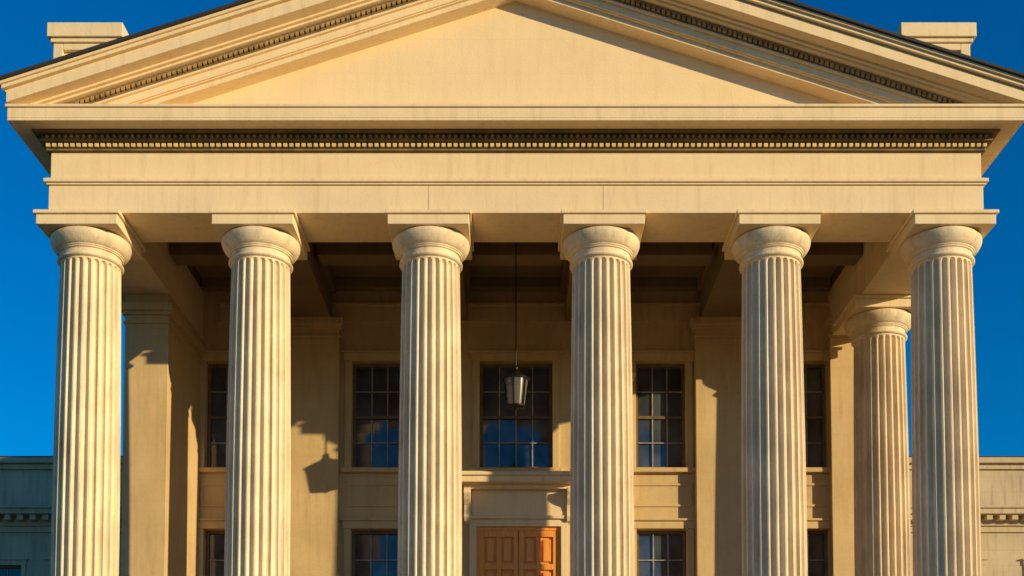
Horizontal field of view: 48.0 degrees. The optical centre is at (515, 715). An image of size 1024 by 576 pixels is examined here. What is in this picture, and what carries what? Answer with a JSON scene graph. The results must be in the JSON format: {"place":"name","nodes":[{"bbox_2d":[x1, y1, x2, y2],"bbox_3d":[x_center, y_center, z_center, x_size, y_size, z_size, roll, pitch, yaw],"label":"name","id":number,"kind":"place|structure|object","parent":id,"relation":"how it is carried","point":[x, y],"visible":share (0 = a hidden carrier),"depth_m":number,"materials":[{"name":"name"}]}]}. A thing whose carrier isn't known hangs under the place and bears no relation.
{"place":"outdoors","nodes":[
{"label":"outdoors","id":0,"kind":"place"},
{"bbox_2d":[0,0,1023,455],"label":"sky","id":1,"kind":"structure","parent":0,"point":[29,268],"materials":[{"name":"blue"}]},
{"bbox_2d":[562,225,639,271],"bbox_3d":[1.510,-4.630,20.270,1.470,7.570,1.470,0,-3,0],"label":"capital","id":2,"kind":"object","parent":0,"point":[602,240],"visible":0.74,"depth_m":19.96,"materials":[{"name":"stone"}]},
{"bbox_2d":[558,209,646,259],"bbox_3d":[1.510,-4.700,20.274,1.560,7.910,1.560,0,-3,0],"label":"abacus","id":3,"kind":"object","parent":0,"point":[574,220],"visible":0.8,"depth_m":19.77,"materials":[{"name":"beige stone"}]},
{"bbox_2d":[732,225,810,274],"bbox_3d":[4.530,-4.630,20.270,1.470,7.570,1.470,0,-3,0],"label":"capital","id":4,"kind":"object","parent":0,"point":[777,240],"visible":0.71,"depth_m":19.96,"materials":[{"name":"stone"}]},
{"bbox_2d":[722,209,822,259],"bbox_3d":[4.530,-4.700,20.274,1.560,7.910,1.560,0,-3,0],"label":"abacus","id":5,"kind":"object","parent":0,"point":[807,221],"visible":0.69,"depth_m":19.78,"materials":[{"name":"beige stone"}]},
{"bbox_2d":[844,308,910,347],"bbox_3d":[7.550,-4.447,23.765,1.470,7.570,1.470,0,-3,0],"label":"capital","id":6,"kind":"object","parent":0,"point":[877,321],"visible":0.69,"depth_m":23.46,"materials":[{"name":"stone"}]},
{"bbox_2d":[854,333,911,575],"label":"shaft","id":7,"kind":"object","parent":6,"relation":"on","point":[882,532],"visible":1,"depth_m":23.41,"materials":[{"name":"stone"}]},
{"bbox_2d":[900,225,981,275],"bbox_3d":[7.550,-4.630,20.270,1.470,7.570,1.470,0,-3,0],"label":"capital","id":8,"kind":"object","parent":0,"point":[953,240],"visible":0.72,"depth_m":19.97,"materials":[{"name":"stone"}]},
{"bbox_2d":[886,209,998,259],"bbox_3d":[7.550,-4.700,20.274,1.560,7.910,1.560,0,-3,0],"label":"abacus","id":9,"kind":"object","parent":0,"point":[982,222],"visible":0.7,"depth_m":19.78,"materials":[{"name":"beige stone"}]},
{"label":"paved plaza","id":10,"kind":"structure","parent":0,"visible":0},
{"bbox_2d":[518,532,518,575],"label":"side walls","id":11,"kind":"structure","parent":10,"relation":"on","point":[518,553],"depth_m":26.73,"materials":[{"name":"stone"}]},
{"bbox_3d":[0.000,1.487,28.361,17.200,3.599,19.200,0,-3,0],"label":"podium","id":12,"kind":"object","parent":10,"relation":"on","visible":0},
{"bbox_2d":[33,209,145,259],"bbox_3d":[-7.550,-4.700,20.274,1.560,7.910,1.560,0,-3,0],"label":"abacus","id":13,"kind":"object","parent":12,"relation":"on","point":[49,222],"visible":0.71,"depth_m":19.78,"materials":[{"name":"beige stone"}]},
{"bbox_2d":[50,225,131,275],"bbox_3d":[-7.550,-4.630,20.270,1.470,7.570,1.470,0,-3,0],"label":"capital","id":14,"kind":"object","parent":13,"relation":"on","point":[78,240],"visible":0.66,"depth_m":19.97,"materials":[{"name":"stone"}]},
{"bbox_2d":[50,256,120,575],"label":"shaft","id":15,"kind":"object","parent":14,"relation":"on","point":[85,523],"visible":1,"depth_m":19.91,"materials":[{"name":"stone"}]},
{"bbox_2d":[43,152,988,339],"bbox_3d":[0.000,-8.742,29.163,16.300,1.088,18.670,0,-3,0],"label":"architrave and frieze","id":16,"kind":"object","parent":13,"relation":"on","point":[161,201],"visible":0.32,"depth_m":19.94,"materials":[{"name":"beige stone"}]},
{"bbox_2d":[170,242,861,319],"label":"portico ceiling","id":17,"kind":"structure","parent":16,"relation":"on","point":[325,271],"depth_m":24.13,"materials":[{"name":"paint"}]},
{"bbox_2d":[502,242,529,409],"bbox_3d":[0.000,-7.895,22.644,0.560,3.818,0.560,0,-3,0],"label":"hanging lantern","id":18,"kind":"object","parent":17,"relation":"hanging from","point":[516,382],"visible":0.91,"depth_m":22.43,"materials":[{"name":"metal"}]},
{"bbox_2d":[32,129,999,291],"bbox_3d":[0.000,-9.426,29.123,16.600,0.275,18.820,0,-3,0],"label":"bed moulding","id":19,"kind":"object","parent":16,"relation":"on","point":[39,134],"visible":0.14,"depth_m":19.85,"materials":[{"name":"beige stone"}]},
{"bbox_2d":[5,104,1023,175],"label":"horizontal cornice","id":20,"kind":"structure","parent":19,"relation":"on","point":[24,120],"depth_m":19.45,"materials":[{"name":"beige stone"}]},
{"bbox_2d":[47,22,128,58],"bbox_3d":[-8.100,-11.563,22.406,1.420,2.840,1.720,0,-3,0],"label":"chimney","id":21,"kind":"object","parent":20,"relation":"on","point":[65,38],"visible":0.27,"depth_m":21.62,"materials":[{"name":"beige stone"}]},
{"bbox_2d":[0,0,1023,103],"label":"raking cornice","id":22,"kind":"structure","parent":20,"relation":"on","point":[253,23],"depth_m":19.81,"materials":[{"name":"beige stone"}]},
{"bbox_2d":[0,0,1023,86],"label":"roof","id":23,"kind":"structure","parent":22,"relation":"on","point":[241,2],"depth_m":19.37,"materials":[{"name":"stone"}]},
{"bbox_2d":[896,22,976,55],"bbox_3d":[7.940,-11.563,22.406,1.420,2.840,1.720,0,-3,0],"label":"chimney","id":24,"kind":"object","parent":23,"relation":"on","point":[959,37],"visible":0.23,"depth_m":21.62,"materials":[{"name":"beige stone"}]},
{"bbox_2d":[70,0,961,103],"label":"raking dentils","id":25,"kind":"object","parent":22,"relation":"attached to","point":[862,74],"visible":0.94,"depth_m":19.88,"materials":[{"name":"beige stone"}]},
{"bbox_2d":[73,0,958,103],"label":"raking bed moulding","id":26,"kind":"object","parent":22,"relation":"attached to","point":[411,1],"visible":0.09,"depth_m":19.93,"materials":[{"name":"beige stone"}]},
{"bbox_2d":[193,2,838,103],"bbox_3d":[0.000,-11.491,20.640,14.917,2.439,0.580,0,-3,0],"label":"tympanum","id":27,"kind":"object","parent":20,"relation":"on","point":[515,53],"visible":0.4,"depth_m":20.34,"materials":[{"name":"stone"}]},
{"bbox_2d":[46,143,986,155],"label":"dentils","id":28,"kind":"object","parent":19,"relation":"on","point":[595,145],"visible":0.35,"depth_m":19.86,"materials":[{"name":"beige stone"}]},
{"bbox_2d":[45,134,987,137],"bbox_3d":[0.000,-9.748,24.172,16.485,0.090,8.771,0,-3,0],"label":"egg moulding","id":29,"kind":"object","parent":19,"relation":"on","point":[516,136],"visible":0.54,"depth_m":19.80,"materials":[{"name":"beige stone"}]},
{"bbox_2d":[428,185,603,208],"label":"joint lines","id":30,"kind":"object","parent":16,"relation":"attached to","point":[428,196],"visible":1,"depth_m":19.89,"materials":[{"name":"beige stone"}]},
{"bbox_2d":[121,294,205,575],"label":"anta","id":31,"kind":"object","parent":12,"relation":"on","point":[165,348],"visible":0.97,"depth_m":23.16,"materials":[{"name":"stone"}]},
{"bbox_2d":[209,209,309,259],"bbox_3d":[-4.530,-4.700,20.274,1.560,7.910,1.560,0,-3,0],"label":"abacus","id":32,"kind":"object","parent":12,"relation":"on","point":[224,221],"visible":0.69,"depth_m":19.78,"materials":[{"name":"beige stone"}]},
{"bbox_2d":[221,225,299,274],"bbox_3d":[-4.530,-4.630,20.270,1.470,7.570,1.470,0,-3,0],"label":"capital","id":33,"kind":"object","parent":32,"relation":"on","point":[254,240],"visible":0.63,"depth_m":19.96,"materials":[{"name":"stone"}]},
{"bbox_2d":[224,256,290,575],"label":"shaft","id":34,"kind":"object","parent":33,"relation":"on","point":[258,497],"visible":1,"depth_m":19.90,"materials":[{"name":"stone"}]},
{"bbox_2d":[385,209,473,259],"bbox_3d":[-1.510,-4.700,20.274,1.560,7.910,1.560,0,-3,0],"label":"abacus","id":35,"kind":"object","parent":12,"relation":"on","point":[457,220],"visible":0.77,"depth_m":19.77,"materials":[{"name":"beige stone"}]},
{"bbox_2d":[392,225,469,271],"bbox_3d":[-1.510,-4.630,20.270,1.470,7.570,1.470,0,-3,0],"label":"capital","id":36,"kind":"object","parent":35,"relation":"on","point":[429,240],"visible":0.63,"depth_m":19.96,"materials":[{"name":"stone"}]},
{"bbox_2d":[397,256,461,575],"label":"shaft","id":37,"kind":"object","parent":36,"relation":"on","point":[430,495],"visible":1,"depth_m":19.89,"materials":[{"name":"stone"}]},
{"bbox_2d":[199,291,829,575],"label":"front wall","id":38,"kind":"structure","parent":12,"relation":"on","point":[530,336],"depth_m":25.66,"materials":[{"name":"stone"}]},
{"bbox_2d":[198,518,224,575],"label":"casing","id":39,"kind":"object","parent":38,"relation":"attached to","point":[211,523],"visible":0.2,"depth_m":25.38,"materials":[{"name":"stone"}]},
{"bbox_2d":[199,350,228,472],"bbox_3d":[-6.300,-6.741,25.573,1.660,2.740,0.230,0,-3,0],"label":"casing","id":40,"kind":"object","parent":38,"relation":"attached to","point":[216,355],"visible":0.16,"depth_m":25.54,"materials":[{"name":"stone"}]},
{"bbox_2d":[205,531,224,575],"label":"window","id":41,"kind":"structure","parent":38,"relation":"attached to","point":[208,533],"depth_m":25.59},
{"bbox_2d":[209,534,224,575],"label":"glass","id":42,"kind":"object","parent":41,"relation":"attached to","point":[216,551],"visible":0.21,"depth_m":25.65,"materials":[{"name":"glass"}]},
{"bbox_2d":[209,544,224,560],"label":"muntins","id":43,"kind":"object","parent":41,"relation":"attached to","point":[224,555],"visible":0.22,"depth_m":25.61,"materials":[{"name":"paint"}]},
{"bbox_2d":[207,364,228,466],"bbox_3d":[-6.300,-6.669,25.794,1.200,2.420,0.100,0,-3,0],"label":"window","id":44,"kind":"structure","parent":38,"relation":"attached to","point":[209,416],"depth_m":25.76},
{"bbox_2d":[211,368,227,449],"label":"muntins","id":45,"kind":"object","parent":44,"relation":"attached to","point":[226,409],"visible":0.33,"depth_m":25.80,"materials":[{"name":"paint"}]},
{"bbox_2d":[211,368,228,466],"bbox_3d":[-6.300,-6.678,25.815,1.060,2.260,0.020,0,-3,0],"label":"glass","id":46,"kind":"object","parent":44,"relation":"attached to","point":[218,427],"visible":0.35,"depth_m":25.82,"materials":[{"name":"black glass"}]},
{"bbox_2d":[340,518,397,575],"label":"casing","id":47,"kind":"object","parent":38,"relation":"attached to","point":[348,524],"visible":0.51,"depth_m":25.38,"materials":[{"name":"stone"}]},
{"bbox_2d":[341,350,399,472],"bbox_3d":[-3.050,-6.741,25.573,1.660,2.740,0.230,0,-3,0],"label":"casing","id":48,"kind":"object","parent":38,"relation":"attached to","point":[350,356],"visible":0.56,"depth_m":25.54,"materials":[{"name":"stone"}]},
{"bbox_2d":[352,531,397,575],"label":"window","id":49,"kind":"structure","parent":38,"relation":"attached to","point":[354,533],"depth_m":25.61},
{"bbox_2d":[355,534,397,575],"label":"glass","id":50,"kind":"object","parent":49,"relation":"attached to","point":[362,548],"visible":0.88,"depth_m":25.65,"materials":[{"name":"glass"}]},
{"bbox_2d":[355,534,397,575],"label":"muntins","id":51,"kind":"object","parent":49,"relation":"attached to","point":[371,560],"visible":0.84,"depth_m":25.61,"materials":[{"name":"paint"}]},
{"bbox_2d":[352,364,399,466],"bbox_3d":[-3.050,-6.669,25.794,1.200,2.420,0.100,0,-3,0],"label":"window","id":52,"kind":"structure","parent":38,"relation":"attached to","point":[355,367],"depth_m":25.77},
{"bbox_2d":[356,368,399,466],"bbox_3d":[-3.050,-6.678,25.815,1.060,2.260,0.017,0,-3,0],"label":"glass","id":53,"kind":"object","parent":52,"relation":"attached to","point":[363,427],"visible":0.78,"depth_m":25.82,"materials":[{"name":"glass"}]},
{"bbox_2d":[356,368,399,466],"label":"muntins","id":54,"kind":"object","parent":52,"relation":"attached to","point":[372,392],"visible":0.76,"depth_m":25.79,"materials":[{"name":"paint"}]},
{"bbox_2d":[200,483,828,506],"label":"apron panels","id":55,"kind":"object","parent":38,"relation":"attached to","point":[396,505],"visible":0.48,"depth_m":25.46,"materials":[{"name":"stone"}]},
{"bbox_2d":[462,471,569,575],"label":"door surround","id":56,"kind":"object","parent":38,"relation":"attached to","point":[516,498],"depth_m":25.38,"materials":[{"name":"stone"}]},
{"bbox_2d":[469,350,562,470],"bbox_3d":[0.000,-6.741,25.573,2.080,2.740,0.230,0,-3,0],"label":"casing","id":57,"kind":"object","parent":38,"relation":"attached to","point":[478,356],"visible":0.88,"depth_m":25.55,"materials":[{"name":"stone"}]},
{"bbox_2d":[480,364,551,466],"bbox_3d":[0.000,-6.669,25.794,1.620,2.420,0.100,0,-3,0],"label":"window","id":58,"kind":"structure","parent":38,"relation":"attached to","point":[482,417],"depth_m":25.76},
{"bbox_2d":[483,368,548,466],"bbox_3d":[0.000,-6.678,25.814,1.480,2.260,0.022,0,-3,0],"label":"glass","id":59,"kind":"object","parent":58,"relation":"attached to","point":[507,427],"visible":0.78,"depth_m":25.81,"materials":[{"name":"glass"}]},
{"bbox_2d":[483,368,548,466],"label":"muntins","id":60,"kind":"object","parent":58,"relation":"attached to","point":[515,443],"visible":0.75,"depth_m":25.76,"materials":[{"name":"paint"}]},
{"bbox_2d":[636,364,684,466],"bbox_3d":[3.220,-6.669,25.794,1.120,2.420,0.100,0,-3,0],"label":"window","id":61,"kind":"structure","parent":38,"relation":"attached to","point":[682,416],"depth_m":25.76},
{"bbox_2d":[638,368,681,466],"bbox_3d":[3.220,-6.678,25.816,0.980,2.260,0.018,0,-3,0],"label":"glass","id":62,"kind":"object","parent":61,"relation":"attached to","point":[659,426],"visible":0.9,"depth_m":25.81,"materials":[{"name":"glass"}]},
{"bbox_2d":[638,368,681,466],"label":"muntins","id":63,"kind":"object","parent":61,"relation":"attached to","point":[666,392],"visible":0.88,"depth_m":25.79,"materials":[{"name":"paint"}]},
{"bbox_2d":[637,531,685,575],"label":"window","id":64,"kind":"structure","parent":38,"relation":"attached to","point":[683,533],"depth_m":25.61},
{"bbox_2d":[639,534,682,575],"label":"glass","id":65,"kind":"object","parent":64,"relation":"attached to","point":[660,552],"visible":1,"depth_m":25.65,"materials":[{"name":"glass"}]},
{"bbox_2d":[639,534,682,575],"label":"muntins","id":66,"kind":"object","parent":64,"relation":"attached to","point":[667,560],"visible":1,"depth_m":25.61,"materials":[{"name":"paint"}]},
{"bbox_2d":[632,350,695,472],"bbox_3d":[3.220,-6.741,25.573,1.580,2.740,0.230,0,-3,0],"label":"casing","id":67,"kind":"object","parent":38,"relation":"attached to","point":[687,356],"visible":0.66,"depth_m":25.54,"materials":[{"name":"stone"}]},
{"bbox_2d":[634,518,695,575],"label":"casing","id":68,"kind":"object","parent":38,"relation":"attached to","point":[689,524],"visible":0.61,"depth_m":25.38,"materials":[{"name":"stone"}]},
{"bbox_2d":[803,364,826,466],"bbox_3d":[6.330,-6.669,25.794,1.200,2.420,0.100,0,-3,0],"label":"window","id":69,"kind":"structure","parent":38,"relation":"attached to","point":[823,390],"depth_m":25.77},
{"bbox_2d":[803,368,822,466],"bbox_3d":[6.330,-6.678,25.815,1.060,2.260,0.020,0,-3,0],"label":"glass","id":70,"kind":"object","parent":69,"relation":"attached to","point":[814,408],"visible":0.42,"depth_m":25.82,"materials":[{"name":"glass"}]},
{"bbox_2d":[804,368,822,466],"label":"muntins","id":71,"kind":"object","parent":69,"relation":"attached to","point":[806,392],"visible":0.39,"depth_m":25.78,"materials":[{"name":"paint"}]},
{"bbox_2d":[803,350,829,472],"bbox_3d":[6.330,-6.741,25.573,1.660,2.740,0.230,0,-3,0],"label":"casing","id":72,"kind":"object","parent":38,"relation":"attached to","point":[815,355],"visible":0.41,"depth_m":25.56,"materials":[{"name":"stone"}]},
{"bbox_2d":[807,531,827,575],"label":"window","id":73,"kind":"structure","parent":38,"relation":"attached to","point":[825,533],"depth_m":25.60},
{"bbox_2d":[807,534,823,575],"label":"glass","id":74,"kind":"object","parent":73,"relation":"attached to","point":[816,548],"visible":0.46,"depth_m":25.66,"materials":[{"name":"glass"}]},
{"bbox_2d":[807,534,823,575],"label":"muntins","id":75,"kind":"object","parent":73,"relation":"attached to","point":[808,553],"visible":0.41,"depth_m":25.61,"materials":[{"name":"paint"}]},
{"bbox_2d":[807,518,830,573],"bbox_3d":[6.330,-2.911,25.372,1.660,2.870,0.230,0,-3,0],"label":"casing","id":76,"kind":"object","parent":38,"relation":"attached to","point":[818,523],"visible":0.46,"depth_m":25.38,"materials":[{"name":"stone"}]},
{"bbox_2d":[477,527,560,575],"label":"door leaves","id":77,"kind":"object","parent":12,"relation":"on","point":[539,551],"visible":1,"depth_m":25.46,"materials":[{"name":"brown wood"}]},
{"bbox_2d":[219,302,854,575],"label":"pilasters","id":78,"kind":"object","parent":12,"relation":"on","point":[315,432],"visible":0.6,"depth_m":25.33,"materials":[{"name":"stone"}]},
{"bbox_2d":[570,256,634,575],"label":"shaft","id":79,"kind":"object","parent":12,"relation":"on","point":[601,495],"visible":1,"depth_m":19.89,"materials":[{"name":"stone"}]},
{"bbox_2d":[741,256,807,575],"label":"shaft","id":80,"kind":"object","parent":12,"relation":"on","point":[773,497],"visible":1,"depth_m":19.90,"materials":[{"name":"stone"}]},
{"bbox_2d":[833,295,910,332],"bbox_3d":[7.550,-4.517,23.769,1.560,7.910,1.560,0,-3,0],"label":"abacus","id":81,"kind":"object","parent":12,"relation":"on","point":[856,304],"visible":0.5,"depth_m":23.27,"materials":[{"name":"beige stone"}]},
{"bbox_2d":[911,256,981,575],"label":"shaft","id":82,"kind":"object","parent":12,"relation":"on","point":[946,523],"visible":1,"depth_m":19.91,"materials":[{"name":"stone"}]},
{"label":"ground","id":83,"kind":"structure","parent":0,"visible":0},
{"bbox_2d":[0,456,122,575],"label":"side wing","id":84,"kind":"structure","parent":83,"relation":"on","point":[25,503],"depth_m":38.36,"materials":[{"name":"beige stone"}]},
{"bbox_2d":[0,566,20,568],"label":"window","id":85,"kind":"structure","parent":84,"relation":"attached to","point":[10,567],"depth_m":38.47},
{"bbox_2d":[0,569,20,575],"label":"glass","id":86,"kind":"object","parent":85,"relation":"attached to","point":[13,572],"visible":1,"depth_m":38.53,"materials":[{"name":"glass"}]},
{"bbox_2d":[0,558,28,575],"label":"casing","id":87,"kind":"object","parent":84,"relation":"attached to","point":[22,562],"visible":1,"depth_m":38.25,"materials":[{"name":"stone"}]},
{"bbox_2d":[44,558,49,575],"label":"casing","id":88,"kind":"object","parent":84,"relation":"attached to","point":[48,565],"visible":0.3,"depth_m":38.25,"materials":[{"name":"stone"}]},
{"bbox_2d":[909,456,1023,575],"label":"side wing","id":89,"kind":"structure","parent":83,"relation":"on","point":[1001,478],"depth_m":38.36,"materials":[{"name":"beige stone"}]},
{"bbox_2d":[982,558,987,575],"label":"casing","id":90,"kind":"object","parent":89,"relation":"attached to","point":[983,565],"visible":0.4,"depth_m":38.25,"materials":[{"name":"stone"}]}
]}

